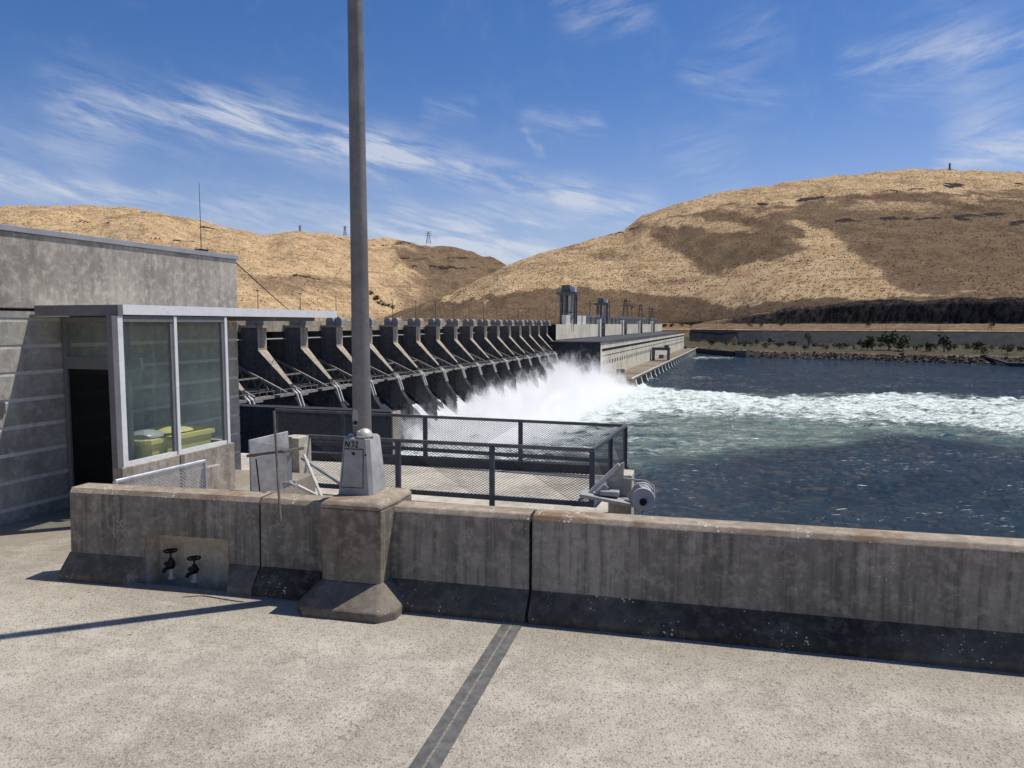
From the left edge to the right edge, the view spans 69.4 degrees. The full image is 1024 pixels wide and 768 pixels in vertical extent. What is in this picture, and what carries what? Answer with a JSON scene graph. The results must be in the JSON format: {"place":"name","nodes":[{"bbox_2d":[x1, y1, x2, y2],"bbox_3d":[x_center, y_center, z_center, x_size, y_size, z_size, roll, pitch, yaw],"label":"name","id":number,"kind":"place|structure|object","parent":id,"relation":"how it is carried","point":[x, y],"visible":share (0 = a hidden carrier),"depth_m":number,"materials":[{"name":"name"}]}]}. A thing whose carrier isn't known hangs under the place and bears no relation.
{"place":"outdoors","nodes":[
{"label":"outdoors","id":0,"kind":"place"},
{"bbox_2d":[0,205,505,320],"bbox_3d":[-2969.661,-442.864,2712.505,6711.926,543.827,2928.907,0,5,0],"label":"hill","id":1,"kind":"structure","parent":0,"point":[53,219],"depth_m":2521.47,"materials":[{"name":"beige soil"}]},
{"bbox_2d":[3,205,490,313],"bbox_3d":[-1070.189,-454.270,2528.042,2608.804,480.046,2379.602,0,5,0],"label":"dry scrub","id":2,"kind":"object","parent":1,"relation":"on","point":[283,258],"visible":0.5,"depth_m":2504.93,"materials":[{"name":"beige plant"}]},
{"bbox_2d":[0,469,1023,767],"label":"plaza","id":3,"kind":"structure","parent":0,"point":[134,675],"depth_m":5.63,"materials":[{"name":"concrete"}]},
{"bbox_2d":[58,483,272,595],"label":"parapet wall","id":4,"kind":"structure","parent":3,"relation":"on","point":[121,534],"depth_m":8.08,"materials":[{"name":"concrete"}]},
{"bbox_2d":[162,548,177,578],"bbox_3d":[-3.767,1.988,8.144,0.152,0.320,0.191,1,5,14],"label":"hose valve","id":5,"kind":"object","parent":4,"relation":"in","point":[170,563],"visible":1,"depth_m":8.14,"materials":[{"name":"paint"}]},
{"bbox_2d":[185,555,200,582],"bbox_3d":[-3.464,2.021,8.040,0.152,0.271,0.190,1,5,14],"label":"hose valve","id":6,"kind":"object","parent":4,"relation":"in","point":[193,569],"visible":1,"depth_m":8.04,"materials":[{"name":"paint"}]},
{"bbox_2d":[0,224,336,525],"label":"control building","id":7,"kind":"structure","parent":3,"relation":"on","point":[108,347],"depth_m":11.17,"materials":[{"name":"concrete"}]},
{"bbox_2d":[69,369,112,485],"bbox_3d":[-6.207,0.829,11.095,0.960,2.095,0.044,1,5,18],"label":"door","id":8,"kind":"structure","parent":7,"relation":"in","point":[89,388],"depth_m":11.09,"materials":[{"name":"black glass"}]},
{"bbox_2d":[134,425,214,458],"bbox_3d":[-5.645,1.267,11.846,1.040,1.120,1.580,1,5,18],"label":"yellow bin","id":9,"kind":"object","parent":7,"relation":"on","point":[192,436],"visible":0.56,"depth_m":11.71,"materials":[{"name":"plastic"}]},
{"bbox_2d":[134,429,163,439],"bbox_3d":[-5.684,0.762,11.449,0.480,0.110,0.600,1,5,18],"label":"dome cover","id":10,"kind":"object","parent":9,"relation":"on","point":[145,434],"visible":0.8,"depth_m":11.32,"materials":[{"name":"grey plastic"}]},
{"bbox_2d":[194,189,208,251],"bbox_3d":[-5.893,-3.148,13.988,0.160,1.285,0.200,1,5,18],"label":"whip antenna","id":11,"kind":"object","parent":7,"relation":"on","point":[201,249],"visible":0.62,"depth_m":13.99,"materials":[{"name":"black metal"}]},
{"bbox_2d":[236,262,300,309],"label":"overhead cable","id":12,"kind":"object","parent":7,"relation":"attached to","point":[262,286],"visible":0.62,"depth_m":23.61,"materials":[{"name":"black metal"}]},
{"bbox_2d":[252,487,534,623],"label":"parapet wall","id":13,"kind":"structure","parent":3,"relation":"on","point":[387,554],"depth_m":7.24,"materials":[{"name":"concrete"}]},
{"bbox_2d":[246,411,339,521],"bbox_3d":[-2.436,0.815,8.089,0.726,1.108,0.954,-5,6,-44],"label":"davit bracket","id":14,"kind":"object","parent":13,"relation":"attached to","point":[270,461],"visible":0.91,"depth_m":8.27,"materials":[{"name":"metal"}]},
{"bbox_2d":[339,0,386,495],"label":"lamp post","id":15,"kind":"object","parent":13,"relation":"on","point":[362,469],"visible":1,"depth_m":7.49,"materials":[{"name":"grey metal"}]},
{"bbox_2d":[342,449,362,487],"bbox_3d":[-1.620,0.857,7.526,0.230,0.380,0.044,1,5,14],"label":"access door","id":16,"kind":"structure","parent":15,"relation":"in","point":[352,476],"depth_m":7.52,"materials":[{"name":"grey paint"}]},
{"bbox_2d":[409,624,521,767],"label":"expansion joint","id":17,"kind":"object","parent":3,"relation":"on","point":[433,752],"visible":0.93,"depth_m":5.47,"materials":[{"name":"metal"}]},
{"bbox_2d":[528,509,1023,673],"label":"parapet wall","id":18,"kind":"structure","parent":3,"relation":"on","point":[953,600],"depth_m":6.49,"materials":[{"name":"concrete"}]},
{"bbox_2d":[0,0,1023,264],"label":"sky","id":19,"kind":"structure","parent":0,"point":[507,131],"materials":[{"name":"blue"}]},
{"bbox_2d":[412,375,618,438],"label":"spill water","id":20,"kind":"structure","parent":0,"point":[511,405],"depth_m":323.27,"materials":[{"name":"white liquid"}]},
{"bbox_2d":[616,369,624,374],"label":"equipment crate","id":21,"kind":"object","parent":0,"point":[620,371],"visible":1,"depth_m":477.76,"materials":[{"name":"paint"}]},
{"bbox_2d":[386,168,1023,324],"bbox_3d":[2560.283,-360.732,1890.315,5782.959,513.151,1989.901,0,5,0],"label":"hill","id":22,"kind":"structure","parent":0,"point":[666,311],"depth_m":1606.84,"materials":[{"name":"beige soil"}]},
{"bbox_2d":[385,168,1023,321],"bbox_3d":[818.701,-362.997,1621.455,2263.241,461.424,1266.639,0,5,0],"label":"sagebrush","id":23,"kind":"object","parent":22,"relation":"on","point":[463,300],"visible":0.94,"depth_m":1656.74,"materials":[{"name":"beige plant"}]},
{"bbox_2d":[401,353,1023,538],"bbox_3d":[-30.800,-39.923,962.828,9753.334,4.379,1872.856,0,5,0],"label":"river water","id":24,"kind":"structure","parent":0,"point":[911,446],"depth_m":243.82,"materials":[{"name":"blue liquid"}]},
{"bbox_2d":[239,404,400,453],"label":"guide wall","id":25,"kind":"structure","parent":24,"relation":"in","point":[256,420],"depth_m":58.27,"materials":[{"name":"concrete"}]},
{"bbox_2d":[236,317,563,450],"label":"spillway dam","id":26,"kind":"structure","parent":24,"relation":"in","point":[425,365],"depth_m":259.18,"materials":[{"name":"concrete"}]},
{"bbox_2d":[548,315,697,387],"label":"powerhouse","id":27,"kind":"structure","parent":24,"relation":"in","point":[599,353],"depth_m":510.94,"materials":[{"name":"concrete"}]},
{"bbox_2d":[557,285,579,323],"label":"gantry crane","id":28,"kind":"object","parent":27,"relation":"on","point":[570,291],"visible":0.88,"depth_m":509.55,"materials":[{"name":"paint"}]},
{"bbox_2d":[584,314,589,323],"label":"transformer","id":29,"kind":"object","parent":27,"relation":"on","point":[587,320],"visible":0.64,"depth_m":569.90,"materials":[{"name":"paint"}]},
{"bbox_2d":[588,314,594,323],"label":"transformer","id":30,"kind":"object","parent":27,"relation":"on","point":[592,320],"visible":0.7,"depth_m":584.83,"materials":[{"name":"paint"}]},
{"bbox_2d":[595,298,609,323],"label":"gantry crane","id":31,"kind":"object","parent":27,"relation":"on","point":[603,301],"visible":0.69,"depth_m":641.23,"materials":[{"name":"paint"}]},
{"bbox_2d":[610,315,614,323],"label":"transformer","id":32,"kind":"object","parent":27,"relation":"on","point":[612,320],"visible":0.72,"depth_m":676.16,"materials":[{"name":"paint"}]},
{"bbox_2d":[620,299,630,318],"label":"switchyard tower","id":33,"kind":"structure","parent":27,"relation":"on","point":[624,301],"depth_m":792.26,"materials":[{"name":"metal"}]},
{"bbox_2d":[638,304,642,318],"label":"switchyard tower","id":34,"kind":"structure","parent":27,"relation":"on","point":[639,311],"depth_m":904.96,"materials":[{"name":"metal"}]},
{"bbox_2d":[652,345,669,360],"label":"portal hoist","id":35,"kind":"object","parent":27,"relation":"on","point":[667,347],"visible":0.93,"depth_m":664.04,"materials":[{"name":"paint"}]},
{"bbox_2d":[687,347,734,356],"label":"dock wall","id":36,"kind":"structure","parent":24,"relation":"in","point":[717,352],"depth_m":924.37,"materials":[{"name":"concrete"}]},
{"bbox_2d":[980,355,1023,366],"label":"pontoon","id":37,"kind":"object","parent":24,"relation":"on","point":[1009,363],"visible":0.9,"depth_m":680.51,"materials":[{"name":"concrete"}]},
{"bbox_2d":[659,297,1023,364],"bbox_3d":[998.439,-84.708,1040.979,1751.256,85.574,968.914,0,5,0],"label":"bank","id":38,"kind":"structure","parent":0,"point":[1006,314],"depth_m":1077.62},
{"bbox_2d":[735,350,749,356],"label":"boat ramp","id":39,"kind":"object","parent":38,"relation":"on","point":[742,353],"visible":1,"depth_m":864.61,"materials":[{"name":"concrete"}]},
{"bbox_2d":[767,338,775,345],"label":"bush","id":40,"kind":"object","parent":38,"relation":"on","point":[769,340],"visible":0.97,"depth_m":1002.17,"materials":[{"name":"green plant"}]},
{"bbox_2d":[804,332,813,346],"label":"tree","id":41,"kind":"object","parent":38,"relation":"on","point":[807,337],"visible":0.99,"depth_m":947.72,"materials":[{"name":"green plant"}]},
{"bbox_2d":[690,328,1015,330],"bbox_3d":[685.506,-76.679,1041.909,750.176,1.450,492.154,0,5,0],"label":"road barrier","id":42,"kind":"object","parent":38,"relation":"on","point":[852,329],"visible":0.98,"depth_m":991.72,"materials":[{"name":"metal"}]},
{"bbox_2d":[690,329,1023,347],"bbox_3d":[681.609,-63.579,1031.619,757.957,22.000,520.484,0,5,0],"label":"retaining wall","id":43,"kind":"structure","parent":38,"relation":"on","point":[996,338],"depth_m":995.52,"materials":[{"name":"concrete"}]},
{"bbox_2d":[856,339,866,347],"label":"tree","id":44,"kind":"object","parent":38,"relation":"on","point":[859,342],"visible":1,"depth_m":855.00,"materials":[{"name":"green plant"}]},
{"bbox_2d":[865,335,876,349],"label":"tree","id":45,"kind":"object","parent":38,"relation":"on","point":[871,340],"visible":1,"depth_m":849.00,"materials":[{"name":"green plant"}]},
{"bbox_2d":[740,349,1023,364],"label":"riprap","id":46,"kind":"object","parent":38,"relation":"on","point":[914,356],"visible":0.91,"depth_m":767.93,"materials":[{"name":"stone"}]},
{"bbox_2d":[876,330,902,350],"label":"tree","id":47,"kind":"object","parent":38,"relation":"on","point":[886,339],"visible":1,"depth_m":844.07,"materials":[{"name":"green plant"}]},
{"bbox_2d":[896,335,910,350],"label":"tree","id":48,"kind":"object","parent":38,"relation":"on","point":[903,343],"visible":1,"depth_m":831.27,"materials":[{"name":"green plant"}]},
{"bbox_2d":[923,342,934,350],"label":"tree","id":49,"kind":"object","parent":38,"relation":"on","point":[928,345],"visible":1,"depth_m":807.39,"materials":[{"name":"green plant"}]},
{"bbox_2d":[937,332,952,351],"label":"tree","id":50,"kind":"object","parent":38,"relation":"on","point":[944,342],"visible":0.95,"depth_m":795.33,"materials":[{"name":"green plant"}]},
{"bbox_2d":[961,342,971,348],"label":"bush","id":51,"kind":"object","parent":38,"relation":"on","point":[967,346],"visible":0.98,"depth_m":842.46,"materials":[{"name":"green plant"}]},
{"bbox_2d":[971,340,985,351],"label":"tree","id":52,"kind":"object","parent":38,"relation":"on","point":[979,345],"visible":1,"depth_m":774.04,"materials":[{"name":"green plant"}]},
{"bbox_2d":[980,345,989,352],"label":"bush","id":53,"kind":"object","parent":38,"relation":"on","point":[983,349],"visible":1,"depth_m":766.40,"materials":[{"name":"green plant"}]},
{"bbox_2d":[1002,344,1013,353],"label":"bush","id":54,"kind":"object","parent":38,"relation":"on","point":[1009,349],"visible":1,"depth_m":752.40,"materials":[{"name":"green plant"}]},
{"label":"lock wall","id":55,"kind":"structure","parent":0,"visible":0},
{"bbox_2d":[241,453,607,511],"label":"viewing platform","id":56,"kind":"structure","parent":55,"relation":"on","point":[334,492],"depth_m":15.36,"materials":[{"name":"concrete"}]},
{"bbox_2d":[113,459,207,488],"bbox_3d":[-4.534,1.562,9.652,0.069,0.926,1.512,2,5,21],"label":"barrier","id":57,"kind":"object","parent":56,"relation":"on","point":[166,470],"visible":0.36,"depth_m":9.80,"materials":[{"name":"metal"}]},
{"bbox_2d":[288,434,310,472],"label":"stub wall","id":58,"kind":"structure","parent":56,"relation":"on","point":[299,465],"depth_m":14.17,"materials":[{"name":"concrete"}]},
{"bbox_2d":[273,408,627,507],"bbox_3d":[-2.368,1.454,15.774,9.125,1.152,3.622,2,5,19],"label":"guard rail","id":59,"kind":"object","parent":56,"relation":"on","point":[491,454],"visible":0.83,"depth_m":14.00,"materials":[{"name":"black metal"}]},
{"bbox_2d":[311,451,628,474],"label":"platform kerb","id":60,"kind":"structure","parent":56,"relation":"on","point":[407,460],"depth_m":16.98,"materials":[{"name":"metal"}]},
{"bbox_2d":[552,505,607,512],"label":"ledge block","id":61,"kind":"structure","parent":56,"relation":"on","point":[584,509],"depth_m":12.41,"materials":[{"name":"concrete"}]},
{"bbox_2d":[579,462,654,514],"bbox_3d":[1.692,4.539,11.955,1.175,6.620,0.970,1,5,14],"label":"winch","id":62,"kind":"object","parent":56,"relation":"attached to","point":[620,492],"visible":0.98,"depth_m":11.60,"materials":[{"name":"metal"}]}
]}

